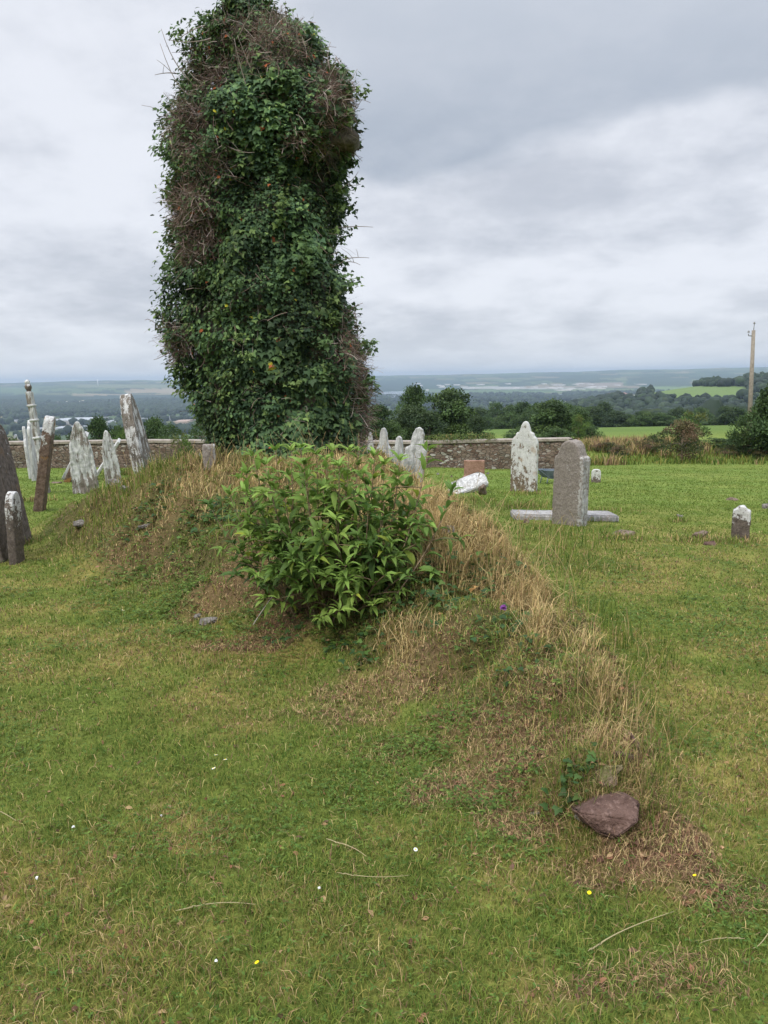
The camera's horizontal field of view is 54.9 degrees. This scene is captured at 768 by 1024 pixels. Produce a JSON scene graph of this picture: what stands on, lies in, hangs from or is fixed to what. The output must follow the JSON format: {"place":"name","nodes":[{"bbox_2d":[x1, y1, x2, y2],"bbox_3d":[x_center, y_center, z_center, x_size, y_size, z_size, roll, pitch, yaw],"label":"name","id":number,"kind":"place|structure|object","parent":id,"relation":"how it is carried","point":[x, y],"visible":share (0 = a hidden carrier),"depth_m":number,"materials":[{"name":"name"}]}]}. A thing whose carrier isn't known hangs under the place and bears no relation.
{"place":"outdoors","nodes":[
{"label":"outdoors","id":0,"kind":"place"},
{"bbox_2d":[0,367,767,1023],"bbox_3d":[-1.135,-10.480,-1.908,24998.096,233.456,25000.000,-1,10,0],"label":"ground","id":1,"kind":"structure","parent":0,"point":[678,381],"depth_m":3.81,"materials":[{"name":"green plant"}]},
{"bbox_2d":[0,469,7,562],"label":"gravestone","id":2,"kind":"object","parent":1,"relation":"on","point":[3,547],"visible":0.42,"depth_m":9.34,"materials":[{"name":"stone"}]},
{"bbox_2d":[5,491,24,564],"bbox_3d":[-4.535,0.287,9.085,0.110,1.093,0.308,0,10,-8],"label":"grave marker","id":3,"kind":"object","parent":1,"relation":"on","point":[15,538],"visible":0.81,"depth_m":8.97,"materials":[{"name":"stone"}]},
{"bbox_2d":[0,425,31,543],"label":"gravestone","id":4,"kind":"object","parent":1,"relation":"on","point":[10,480],"visible":0.48,"depth_m":10.56,"materials":[{"name":"stone"}]},
{"bbox_2d":[22,426,31,478],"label":"gravestone","id":5,"kind":"object","parent":1,"relation":"on","point":[25,442],"visible":0.61,"depth_m":25.02,"materials":[{"name":"stone"}]},
{"bbox_2d":[27,420,37,480],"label":"gravestone","id":6,"kind":"object","parent":1,"relation":"on","point":[33,457],"visible":0.82,"depth_m":23.80,"materials":[{"name":"stone"}]},
{"bbox_2d":[24,380,50,492],"bbox_3d":[-9.107,-1.870,19.452,0.188,3.202,0.467,-8,11,-15],"label":"gravestone","id":7,"kind":"object","parent":1,"relation":"on","point":[31,405],"visible":0.63,"depth_m":19.19,"materials":[{"name":"stone"}]},
{"bbox_2d":[33,415,55,511],"bbox_3d":[-6.692,-0.850,14.562,0.181,2.107,0.430,8,10,-16],"label":"gravestone","id":8,"kind":"object","parent":1,"relation":"on","point":[44,464],"visible":0.88,"depth_m":14.38,"materials":[{"name":"brown stone"}]},
{"bbox_2d":[63,468,71,481],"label":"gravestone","id":9,"kind":"object","parent":1,"relation":"on","point":[67,478],"visible":0.16,"depth_m":23.91,"materials":[{"name":"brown stone"}]},
{"bbox_2d":[61,431,88,479],"bbox_3d":[-10.513,-1.790,25.051,0.151,2.004,0.610,27,10,-23],"label":"gravestone","id":10,"kind":"object","parent":1,"relation":"on","point":[68,466],"visible":0.27,"depth_m":24.85,"materials":[{"name":"stone"}]},
{"bbox_2d":[73,519,83,526],"bbox_3d":[-4.146,0.145,10.165,0.257,0.098,0.161,-7,12,-30],"label":"fieldstone","id":11,"kind":"object","parent":1,"relation":"on","point":[78,523],"visible":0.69,"depth_m":10.10,"materials":[{"name":"grey stone"}]},
{"bbox_2d":[56,417,108,424],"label":"warehouse","id":12,"kind":"structure","parent":1,"relation":"on","point":[67,419],"depth_m":1883.15,"materials":[{"name":"white"}]},
{"bbox_2d":[69,421,98,493],"bbox_3d":[-7.975,-1.328,19.557,0.691,2.135,0.343,-7,11,-19],"label":"gravestone","id":13,"kind":"object","parent":1,"relation":"on","point":[83,470],"visible":0.82,"depth_m":19.42,"materials":[{"name":"stone"}]},
{"bbox_2d":[86,413,111,439],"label":"tree","id":14,"kind":"object","parent":1,"relation":"on","point":[97,427],"visible":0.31,"depth_m":59.41,"materials":[{"name":"green plant"}]},
{"bbox_2d":[97,438,120,475],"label":"gravestone","id":15,"kind":"object","parent":1,"relation":"on","point":[100,468],"visible":0.42,"depth_m":26.88,"materials":[{"name":"stone"}]},
{"bbox_2d":[102,430,120,485],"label":"gravestone","id":16,"kind":"object","parent":1,"relation":"on","point":[111,466],"visible":0.78,"depth_m":21.95,"materials":[{"name":"stone"}]},
{"bbox_2d":[107,422,123,438],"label":"tree","id":17,"kind":"object","parent":1,"relation":"on","point":[118,428],"visible":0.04,"depth_m":69.18,"materials":[{"name":"green plant"}]},
{"bbox_2d":[111,428,125,438],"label":"bush","id":18,"kind":"object","parent":1,"relation":"on","point":[121,435],"visible":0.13,"depth_m":51.55,"materials":[{"name":"green plant"}]},
{"bbox_2d":[120,393,152,472],"bbox_3d":[-5.144,-1.246,15.614,0.252,2.506,0.854,-11,10,0],"label":"gravestone","id":19,"kind":"object","parent":1,"relation":"on","point":[138,446],"visible":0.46,"depth_m":15.26,"materials":[{"name":"stone"}]},
{"bbox_2d":[143,414,168,438],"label":"tree","id":20,"kind":"object","parent":1,"relation":"on","point":[152,426],"visible":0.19,"depth_m":61.14,"materials":[{"name":"green plant"}]},
{"bbox_2d":[156,421,181,438],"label":"bush","id":21,"kind":"object","parent":1,"relation":"on","point":[169,427],"visible":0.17,"depth_m":35.83,"materials":[{"name":"green plant"}]},
{"bbox_2d":[170,429,195,459],"bbox_3d":[-5.397,-1.337,20.058,0.763,1.848,0.826,8,13,39],"label":"bush","id":22,"kind":"object","parent":1,"relation":"on","point":[183,440],"visible":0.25,"depth_m":19.90,"materials":[{"name":"green plant"}]},
{"bbox_2d":[188,420,205,438],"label":"hedge bush","id":23,"kind":"object","parent":1,"relation":"on","point":[197,433],"visible":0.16,"depth_m":49.51,"materials":[{"name":"green plant"}]},
{"bbox_2d":[202,444,215,468],"bbox_3d":[-2.129,-0.598,9.031,0.157,0.465,0.158,-3,10,-10],"label":"stone stub","id":24,"kind":"object","parent":1,"relation":"on","point":[207,449],"visible":0.54,"depth_m":8.94,"materials":[{"name":"grey stone"}]},
{"bbox_2d":[199,617,218,625],"bbox_3d":[-1.449,0.908,6.125,0.166,0.086,0.115,-6,12,-27],"label":"fieldstone","id":25,"kind":"object","parent":1,"relation":"on","point":[214,619],"visible":0.77,"depth_m":6.10,"materials":[{"name":"grey stone"}]},
{"bbox_2d":[175,902,255,910],"bbox_3d":[-0.558,1.308,2.455,0.263,0.011,0.022,-2,10,-4],"label":"dry stalk","id":26,"kind":"object","parent":1,"relation":"on","point":[212,903],"visible":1,"depth_m":2.46,"materials":[{"name":"plant"}]},
{"bbox_2d":[142,0,382,460],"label":"ivy covered ruin","id":27,"kind":"object","parent":1,"relation":"on","point":[262,141],"visible":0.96,"depth_m":9.82,"materials":[{"name":"green plant"}]},
{"bbox_2d":[9,437,572,468],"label":"boundary wall","id":28,"kind":"structure","parent":1,"relation":"on","point":[494,454],"depth_m":33.04,"materials":[{"name":"grey stone"}]},
{"bbox_2d":[424,432,496,447],"bbox_3d":[3.296,-3.245,33.257,3.567,0.698,0.946,-1,10,0],"label":"wall creeper","id":29,"kind":"object","parent":28,"relation":"on","point":[463,437],"depth_m":33.09,"materials":[{"name":"green plant"}]},
{"bbox_2d":[197,441,472,629],"bbox_3d":[-0.417,0.174,5.422,2.128,1.370,1.303,-1,10,0],"label":"elder shrub","id":30,"kind":"object","parent":1,"relation":"on","point":[296,570],"visible":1,"depth_m":5.33,"materials":[{"name":"green plant"}]},
{"bbox_2d":[0,389,669,440],"bbox_3d":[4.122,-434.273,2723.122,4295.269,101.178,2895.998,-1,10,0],"label":"distant woodland","id":31,"kind":"object","parent":1,"relation":"on","point":[11,410],"visible":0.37,"depth_m":2558.76,"materials":[{"name":"green plant"}]},
{"bbox_2d":[80,466,600,815],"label":"weeds","id":32,"kind":"object","parent":1,"relation":"on","point":[482,769],"visible":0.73,"depth_m":4.34,"materials":[{"name":"green plant"}]},
{"bbox_2d":[95,481,625,791],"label":"reddish weeds","id":33,"kind":"object","parent":1,"relation":"on","point":[586,790],"visible":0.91,"depth_m":7.88,"materials":[{"name":"brown plant"}]},
{"bbox_2d":[124,468,601,815],"bbox_3d":[-0.535,0.402,6.197,1.787,0.981,7.165,-8,12,-33],"label":"ivy ground cover","id":34,"kind":"object","parent":1,"relation":"on","point":[557,810],"visible":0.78,"depth_m":5.00,"materials":[{"name":"green plant"}]},
{"bbox_2d":[362,402,393,439],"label":"tree","id":35,"kind":"object","parent":1,"relation":"on","point":[383,413],"visible":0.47,"depth_m":57.00,"materials":[{"name":"green plant"}]},
{"bbox_2d":[0,447,767,1023],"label":"dead thatch","id":36,"kind":"object","parent":1,"relation":"on","point":[696,849],"visible":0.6,"depth_m":3.12,"materials":[{"name":"brown plant"}]},
{"bbox_2d":[0,453,767,1023],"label":"clover leaves","id":37,"kind":"object","parent":1,"relation":"on","point":[402,779],"visible":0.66,"depth_m":3.35,"materials":[{"name":"green plant"}]},
{"bbox_2d":[1,450,767,845],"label":"rough grass","id":38,"kind":"structure","parent":1,"relation":"on","point":[585,606],"depth_m":5.55,"materials":[{"name":"beige plant"}]},
{"bbox_2d":[377,428,392,460],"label":"gravestone","id":39,"kind":"object","parent":1,"relation":"on","point":[383,435],"visible":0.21,"depth_m":16.43,"materials":[{"name":"stone"}]},
{"bbox_2d":[374,420,407,439],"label":"tree","id":40,"kind":"object","parent":1,"relation":"on","point":[394,431],"visible":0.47,"depth_m":49.38,"materials":[{"name":"green plant"}]},
{"bbox_2d":[393,436,405,469],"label":"gravestone","id":41,"kind":"object","parent":1,"relation":"on","point":[398,445],"visible":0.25,"depth_m":16.97,"materials":[{"name":"stone"}]},
{"bbox_2d":[104,422,710,772],"bbox_3d":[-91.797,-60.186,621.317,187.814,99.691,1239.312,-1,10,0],"label":"grass seed stalks","id":42,"kind":"object","parent":1,"relation":"on","point":[598,684],"depth_m":5.09,"materials":[{"name":"plant"}]},
{"bbox_2d":[385,402,430,439],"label":"tree","id":43,"kind":"object","parent":1,"relation":"on","point":[405,418],"visible":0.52,"depth_m":53.05,"materials":[{"name":"green plant"}]},
{"bbox_2d":[394,382,428,426],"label":"tree","id":44,"kind":"object","parent":1,"relation":"on","point":[412,394],"visible":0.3,"depth_m":60.81,"materials":[{"name":"green plant"}]},
{"bbox_2d":[190,532,640,770],"bbox_3d":[-0.153,0.668,5.212,0.845,0.467,5.134,-8,12,-33],"label":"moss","id":45,"kind":"object","parent":1,"relation":"on","point":[455,642],"visible":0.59,"depth_m":4.42,"materials":[{"name":"green plant"}]},
{"bbox_2d":[404,427,427,481],"bbox_3d":[0.706,-1.072,17.595,0.548,1.917,0.172,11,10,10],"label":"gravestone","id":46,"kind":"object","parent":1,"relation":"on","point":[412,450],"visible":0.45,"depth_m":17.46,"materials":[{"name":"stone"}]},
{"bbox_2d":[408,407,451,439],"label":"tree","id":47,"kind":"object","parent":1,"relation":"on","point":[426,424],"visible":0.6,"depth_m":49.47,"materials":[{"name":"green plant"}]},
{"bbox_2d":[418,384,477,439],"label":"tree","id":48,"kind":"object","parent":1,"relation":"on","point":[446,401],"visible":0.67,"depth_m":54.54,"materials":[{"name":"green plant"}]},
{"bbox_2d":[449,472,488,493],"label":"fallen gravestone","id":49,"kind":"object","parent":1,"relation":"on","point":[468,482],"visible":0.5,"depth_m":19.71,"materials":[{"name":"stone"}]},
{"bbox_2d":[464,460,484,474],"bbox_3d":[3.237,-1.437,26.497,0.745,0.854,0.151,0,10,8],"label":"red headstone","id":50,"kind":"object","parent":1,"relation":"on","point":[472,466],"visible":0.59,"depth_m":26.39,"materials":[{"name":"stone"}]},
{"bbox_2d":[464,413,492,438],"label":"tree","id":51,"kind":"object","parent":1,"relation":"on","point":[475,425],"visible":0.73,"depth_m":51.58,"materials":[{"name":"green plant"}]},
{"bbox_2d":[470,407,489,425],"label":"hedgerow tree","id":52,"kind":"object","parent":1,"relation":"on","point":[481,411],"visible":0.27,"depth_m":202.13,"materials":[{"name":"green plant"}]},
{"bbox_2d":[478,484,486,494],"bbox_3d":[2.537,-0.563,18.996,0.262,0.324,0.191,-11,14,-43],"label":"fieldstone","id":53,"kind":"object","parent":1,"relation":"on","point":[482,489],"visible":0.88,"depth_m":18.94,"materials":[{"name":"stone"}]},
{"bbox_2d":[478,408,493,428],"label":"hedgerow tree","id":54,"kind":"object","parent":1,"relation":"on","point":[488,420],"visible":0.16,"depth_m":210.64,"materials":[{"name":"green plant"}]},
{"bbox_2d":[488,401,502,428],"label":"hedgerow tree","id":55,"kind":"object","parent":1,"relation":"on","point":[496,411],"visible":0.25,"depth_m":240.79,"materials":[{"name":"green plant"}]},
{"bbox_2d":[491,415,514,428],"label":"hedgerow tree","id":56,"kind":"object","parent":1,"relation":"on","point":[498,422],"visible":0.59,"depth_m":232.03,"materials":[{"name":"green plant"}]},
{"bbox_2d":[498,404,515,428],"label":"hedgerow tree","id":57,"kind":"object","parent":1,"relation":"on","point":[507,409],"visible":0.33,"depth_m":232.09,"materials":[{"name":"green plant"}]},
{"bbox_2d":[508,400,531,427],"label":"hedgerow tree","id":58,"kind":"object","parent":1,"relation":"on","point":[521,406],"visible":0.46,"depth_m":225.06,"materials":[{"name":"green plant"}]},
{"bbox_2d":[510,408,537,428],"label":"hedgerow tree","id":59,"kind":"object","parent":1,"relation":"on","point":[520,420],"visible":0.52,"depth_m":205.42,"materials":[{"name":"green plant"}]},
{"bbox_2d":[510,421,538,491],"bbox_3d":[3.779,-1.386,19.860,0.734,2.098,0.170,5,11,26],"label":"gravestone","id":60,"kind":"object","parent":1,"relation":"on","point":[524,459],"visible":0.84,"depth_m":19.78,"materials":[{"name":"stone"}]},
{"bbox_2d":[501,426,547,437],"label":"bush","id":61,"kind":"object","parent":1,"relation":"on","point":[512,435],"visible":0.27,"depth_m":55.79,"materials":[{"name":"green plant"}]},
{"bbox_2d":[525,397,579,437],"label":"tree","id":62,"kind":"object","parent":1,"relation":"on","point":[552,414],"visible":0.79,"depth_m":60.72,"materials":[{"name":"green plant"}]},
{"bbox_2d":[536,427,576,438],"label":"bush","id":63,"kind":"object","parent":1,"relation":"on","point":[558,432],"visible":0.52,"depth_m":51.92,"materials":[{"name":"green plant"}]},
{"bbox_2d":[510,510,618,521],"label":"ledger slab","id":64,"kind":"structure","parent":1,"relation":"on","point":[607,516],"depth_m":13.29,"materials":[{"name":"stone"}]},
{"bbox_2d":[552,439,589,525],"bbox_3d":[3.165,-0.399,12.519,0.554,1.650,0.280,10,16,41],"label":"gravestone","id":65,"kind":"object","parent":1,"relation":"on","point":[571,475],"visible":0.76,"depth_m":12.37,"materials":[{"name":"grey stone"}]},
{"bbox_2d":[569,413,588,439],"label":"bush","id":66,"kind":"object","parent":1,"relation":"on","point":[577,427],"visible":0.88,"depth_m":54.62,"materials":[{"name":"green plant"}]},
{"bbox_2d":[566,408,593,438],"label":"tree","id":67,"kind":"object","parent":1,"relation":"on","point":[587,419],"visible":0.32,"depth_m":63.08,"materials":[{"name":"green plant"}]},
{"bbox_2d":[579,425,604,440],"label":"bush","id":68,"kind":"object","parent":1,"relation":"on","point":[592,431],"visible":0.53,"depth_m":55.70,"materials":[{"name":"green plant"}]},
{"bbox_2d":[583,405,607,425],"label":"hedgerow tree","id":69,"kind":"object","parent":1,"relation":"on","point":[596,410],"visible":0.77,"depth_m":202.62,"materials":[{"name":"green plant"}]},
{"bbox_2d":[591,469,600,482],"bbox_3d":[7.031,-1.098,24.512,0.306,0.654,0.149,1,10,10],"label":"grave marker","id":70,"kind":"object","parent":1,"relation":"on","point":[595,475],"visible":0.69,"depth_m":24.43,"materials":[{"name":"white stone"}]},
{"bbox_2d":[587,442,620,451],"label":"hedge bush","id":71,"kind":"object","parent":1,"relation":"on","point":[606,444],"visible":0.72,"depth_m":42.84,"materials":[{"name":"green plant"}]},
{"bbox_2d":[570,791,639,837],"bbox_3d":[0.846,1.159,2.858,0.243,0.192,0.329,-1,10,0],"label":"red stone","id":72,"kind":"object","parent":1,"relation":"on","point":[606,813],"visible":0.77,"depth_m":2.74,"materials":[{"name":"stone"}]},
{"bbox_2d":[597,401,613,426],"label":"hedgerow tree","id":73,"kind":"object","parent":1,"relation":"on","point":[606,405],"visible":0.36,"depth_m":243.93,"materials":[{"name":"green plant"}]},
{"bbox_2d":[593,764,622,787],"bbox_3d":[0.881,1.047,2.904,0.118,0.113,0.088,-1,10,0],"label":"fieldstone","id":74,"kind":"object","parent":1,"relation":"on","point":[610,779],"visible":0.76,"depth_m":2.89,"materials":[{"name":"stone"}]},
{"bbox_2d":[601,410,628,426],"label":"hedgerow tree","id":75,"kind":"object","parent":1,"relation":"on","point":[612,413],"visible":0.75,"depth_m":221.79,"materials":[{"name":"green plant"}]},
{"bbox_2d":[606,444,629,456],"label":"hedge bush","id":76,"kind":"object","parent":1,"relation":"on","point":[617,447],"visible":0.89,"depth_m":40.91,"materials":[{"name":"green plant"}]},
{"bbox_2d":[470,371,767,429],"bbox_3d":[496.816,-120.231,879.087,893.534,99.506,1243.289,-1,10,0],"label":"hillside woodland","id":77,"kind":"object","parent":1,"relation":"on","point":[644,399],"visible":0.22,"depth_m":932.17,"materials":[{"name":"green plant"}]},
{"bbox_2d":[607,413,630,426],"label":"hedgerow tree","id":78,"kind":"object","parent":1,"relation":"on","point":[620,416],"visible":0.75,"depth_m":220.47,"materials":[{"name":"green plant"}]},
{"bbox_2d":[612,751,634,762],"bbox_3d":[0.971,1.001,3.005,0.098,0.083,0.064,-1,10,0],"label":"fieldstone","id":79,"kind":"object","parent":1,"relation":"on","point":[622,754],"visible":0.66,"depth_m":2.98,"materials":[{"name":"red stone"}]},
{"bbox_2d":[588,911,673,950],"bbox_3d":[0.783,1.323,2.347,0.384,0.025,0.019,-7,12,-29],"label":"dry stalk","id":80,"kind":"object","parent":1,"relation":"on","point":[599,944],"visible":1,"depth_m":2.33,"materials":[{"name":"plant"}]},
{"bbox_2d":[627,410,651,426],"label":"hedgerow tree","id":81,"kind":"object","parent":1,"relation":"on","point":[639,418],"visible":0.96,"depth_m":208.93,"materials":[{"name":"green plant"}]},
{"bbox_2d":[637,434,664,451],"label":"bush","id":82,"kind":"object","parent":1,"relation":"on","point":[649,444],"visible":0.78,"depth_m":41.87,"materials":[{"name":"green plant"}]},
{"bbox_2d":[646,412,673,426],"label":"hedgerow tree","id":83,"kind":"object","parent":1,"relation":"on","point":[655,417],"visible":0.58,"depth_m":207.69,"materials":[{"name":"green plant"}]},
{"bbox_2d":[656,415,678,425],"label":"hedgerow tree","id":84,"kind":"object","parent":1,"relation":"on","point":[668,418],"visible":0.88,"depth_m":203.52,"materials":[{"name":"green plant"}]},
{"bbox_2d":[668,406,684,419],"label":"hedgerow tree","id":85,"kind":"object","parent":1,"relation":"on","point":[676,412],"visible":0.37,"depth_m":211.07,"materials":[{"name":"green plant"}]},
{"bbox_2d":[649,418,705,460],"bbox_3d":[15.877,-3.708,39.006,2.801,2.546,2.794,-6,12,-27],"label":"bush","id":86,"kind":"object","parent":1,"relation":"on","point":[688,427],"visible":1,"depth_m":38.91,"materials":[{"name":"green plant"}]},
{"bbox_2d":[674,409,711,445],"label":"bush","id":87,"kind":"object","parent":1,"relation":"on","point":[689,416],"visible":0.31,"depth_m":43.65,"materials":[{"name":"green plant"}]},
{"bbox_2d":[686,409,709,425],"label":"hedgerow tree","id":88,"kind":"object","parent":1,"relation":"on","point":[696,411],"visible":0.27,"depth_m":225.88,"materials":[{"name":"green plant"}]},
{"bbox_2d":[693,407,714,418],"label":"hedgerow tree","id":89,"kind":"object","parent":1,"relation":"on","point":[698,409],"visible":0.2,"depth_m":239.03,"materials":[{"name":"green plant"}]},
{"bbox_2d":[697,437,726,447],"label":"hedge bush","id":90,"kind":"object","parent":1,"relation":"on","point":[715,440],"visible":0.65,"depth_m":43.97,"materials":[{"name":"green plant"}]},
{"bbox_2d":[700,418,729,425],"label":"hedgerow tree","id":91,"kind":"object","parent":1,"relation":"on","point":[709,423],"visible":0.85,"depth_m":209.42,"materials":[{"name":"green plant"}]},
{"bbox_2d":[713,405,737,424],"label":"hedgerow tree","id":92,"kind":"object","parent":1,"relation":"on","point":[727,412],"visible":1,"depth_m":206.40,"materials":[{"name":"green plant"}]},
{"bbox_2d":[714,445,743,455],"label":"hedge bush","id":93,"kind":"object","parent":1,"relation":"on","point":[721,448],"visible":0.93,"depth_m":41.03,"materials":[{"name":"green plant"}]},
{"bbox_2d":[726,406,746,424],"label":"hedgerow tree","id":94,"kind":"object","parent":1,"relation":"on","point":[738,410],"visible":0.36,"depth_m":208.68,"materials":[{"name":"green plant"}]},
{"bbox_2d":[731,505,750,539],"bbox_3d":[5.324,0.252,11.033,0.261,0.710,0.187,4,11,25],"label":"grave marker","id":95,"kind":"object","parent":1,"relation":"on","point":[741,520],"visible":0.66,"depth_m":10.94,"materials":[{"name":"stone"}]},
{"bbox_2d":[725,413,761,456],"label":"bush","id":96,"kind":"object","parent":1,"relation":"on","point":[743,439],"visible":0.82,"depth_m":40.79,"materials":[{"name":"green plant"}]},
{"bbox_2d":[747,322,755,426],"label":"utility pole","id":97,"kind":"object","parent":1,"relation":"on","point":[751,382],"visible":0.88,"depth_m":46.16,"materials":[{"name":"brown wood"}]},
{"bbox_2d":[746,383,767,457],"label":"tree","id":98,"kind":"object","parent":1,"relation":"on","point":[759,428],"visible":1,"depth_m":39.57,"materials":[{"name":"green plant"}]},
{"bbox_2d":[747,447,767,458],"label":"hedge bush","id":99,"kind":"object","parent":1,"relation":"on","point":[753,454],"visible":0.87,"depth_m":39.94,"materials":[{"name":"green plant"}]},
{"bbox_2d":[0,0,767,382],"label":"sky","id":100,"kind":"structure","parent":0,"point":[550,185],"materials":[{"name":"grey"}]},
{"bbox_2d":[372,391,405,397],"bbox_3d":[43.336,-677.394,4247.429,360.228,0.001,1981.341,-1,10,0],"label":"river","id":101,"kind":"structure","parent":0,"point":[395,392],"depth_m":4628.60,"materials":[{"name":"grey liquid"}]},
{"bbox_2d":[23,437,766,879],"bbox_3d":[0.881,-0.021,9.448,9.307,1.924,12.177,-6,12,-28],"label":"dry grass","id":102,"kind":"structure","parent":0,"point":[453,519],"depth_m":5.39,"materials":[{"name":"plant"}]},
{"bbox_2d":[538,468,553,482],"bbox_3d":[5.249,-1.193,23.627,1.293,0.580,0.560,-4,11,-15],"label":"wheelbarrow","id":103,"kind":"object","parent":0,"point":[548,473],"visible":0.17,"depth_m":23.41,"materials":[{"name":"metal"}]},
{"bbox_2d":[576,433,767,465],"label":"bank grass","id":104,"kind":"structure","parent":0,"point":[636,449],"depth_m":41.06,"materials":[{"name":"plant"}]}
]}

